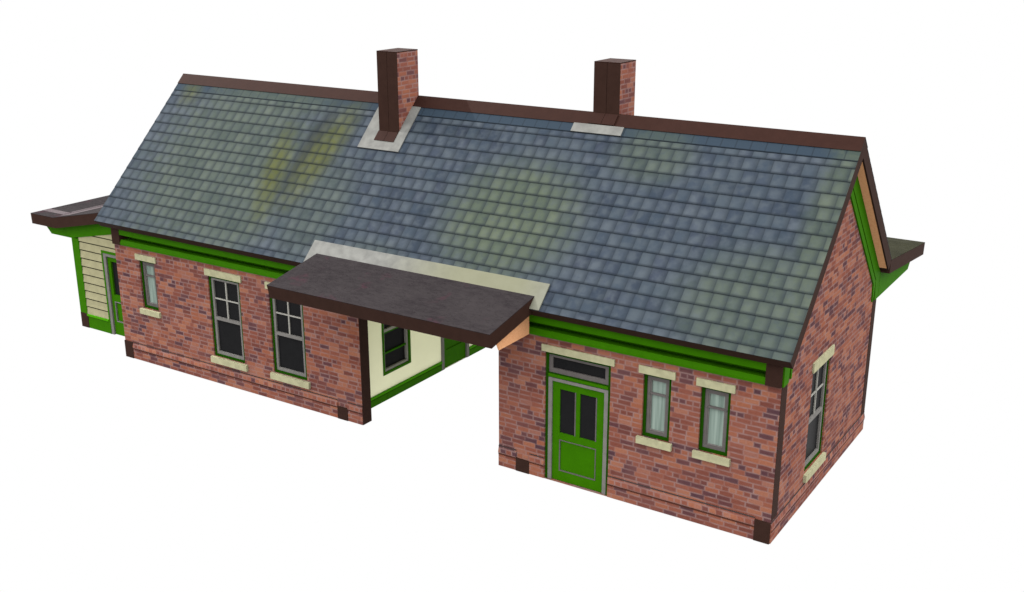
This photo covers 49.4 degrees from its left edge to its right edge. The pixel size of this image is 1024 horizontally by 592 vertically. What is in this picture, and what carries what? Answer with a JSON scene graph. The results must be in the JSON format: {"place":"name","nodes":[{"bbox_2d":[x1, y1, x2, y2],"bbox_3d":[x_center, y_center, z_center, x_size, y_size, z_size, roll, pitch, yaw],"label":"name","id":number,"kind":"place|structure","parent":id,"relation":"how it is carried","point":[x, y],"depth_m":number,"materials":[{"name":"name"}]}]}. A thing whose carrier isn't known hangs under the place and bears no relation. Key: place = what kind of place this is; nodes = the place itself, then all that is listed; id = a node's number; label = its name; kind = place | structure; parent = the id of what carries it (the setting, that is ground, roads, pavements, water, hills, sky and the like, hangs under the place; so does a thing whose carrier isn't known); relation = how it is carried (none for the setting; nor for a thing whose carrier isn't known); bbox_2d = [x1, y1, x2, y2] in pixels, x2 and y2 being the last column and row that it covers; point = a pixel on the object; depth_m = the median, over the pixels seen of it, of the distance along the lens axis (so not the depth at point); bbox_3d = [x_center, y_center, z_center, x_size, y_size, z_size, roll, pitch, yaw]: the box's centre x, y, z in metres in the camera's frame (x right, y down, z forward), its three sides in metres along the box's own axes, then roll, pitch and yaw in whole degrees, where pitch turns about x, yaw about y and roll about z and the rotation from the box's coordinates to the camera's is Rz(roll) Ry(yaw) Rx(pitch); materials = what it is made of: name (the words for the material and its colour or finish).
{"place":"outdoors","nodes":[
{"label":"outdoors","id":0,"kind":"place"},
{"bbox_2d":[31,48,924,544],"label":"station building","id":1,"kind":"structure","parent":0,"point":[675,318],"depth_m":20.50,"materials":[{"name":"brick"}]},
{"bbox_2d":[134,253,161,317],"bbox_3d":[-8.310,-0.245,25.501,0.678,1.434,0.170,11,21,31],"label":"window","id":2,"kind":"structure","parent":1,"relation":"in","point":[147,263],"depth_m":25.56,"materials":[{"name":"grey glass"}]},
{"bbox_2d":[204,268,248,371],"bbox_3d":[-6.228,0.511,24.338,1.105,2.178,0.160,11,21,31],"label":"window","id":3,"kind":"structure","parent":1,"relation":"in","point":[224,287],"depth_m":24.40,"materials":[{"name":"black glass"}]},
{"bbox_2d":[264,281,310,388],"bbox_3d":[-4.696,0.815,23.404,1.105,2.178,0.160,11,21,31],"label":"window","id":4,"kind":"structure","parent":1,"relation":"in","point":[287,319],"depth_m":23.52,"materials":[{"name":"black glass"}]},
{"bbox_2d":[381,324,410,375],"bbox_3d":[-2.538,0.792,24.022,0.115,1.665,0.960,11,21,31],"label":"window","id":5,"kind":"structure","parent":1,"relation":"in","point":[396,341],"depth_m":24.17,"materials":[{"name":"black glass"}]},
{"bbox_2d":[441,337,468,370],"bbox_3d":[-1.368,0.530,25.852,0.120,2.197,1.100,11,21,31],"label":"door","id":6,"kind":"structure","parent":1,"relation":"in","point":[452,351],"depth_m":26.02,"materials":[{"name":"green paint"}]},
{"bbox_2d":[541,343,614,494],"bbox_3d":[1.180,2.219,19.921,1.460,2.651,0.145,11,21,31],"label":"door","id":7,"kind":"structure","parent":1,"relation":"in","point":[577,383],"depth_m":19.94,"materials":[{"name":"green paint"}]},
{"bbox_2d":[635,365,675,451],"bbox_3d":[2.464,1.893,18.934,0.673,1.434,0.170,11,21,31],"label":"window","id":8,"kind":"structure","parent":1,"relation":"in","point":[657,382],"depth_m":18.98,"materials":[{"name":"grey glass"}]},
{"bbox_2d":[692,377,735,466],"bbox_3d":[3.352,2.069,18.393,0.677,1.434,0.170,11,21,31],"label":"window","id":9,"kind":"structure","parent":1,"relation":"in","point":[716,396],"depth_m":18.44,"materials":[{"name":"grey glass"}]},
{"bbox_2d":[803,344,834,482],"bbox_3d":[5.377,2.064,19.625,0.160,2.250,1.132,11,21,31],"label":"window","id":10,"kind":"structure","parent":1,"relation":"in","point":[820,366],"depth_m":19.77,"materials":[{"name":"black glass"}]},
{"bbox_2d":[0,0,1023,591],"label":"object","id":11,"kind":"structure","parent":0,"point":[119,472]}
]}

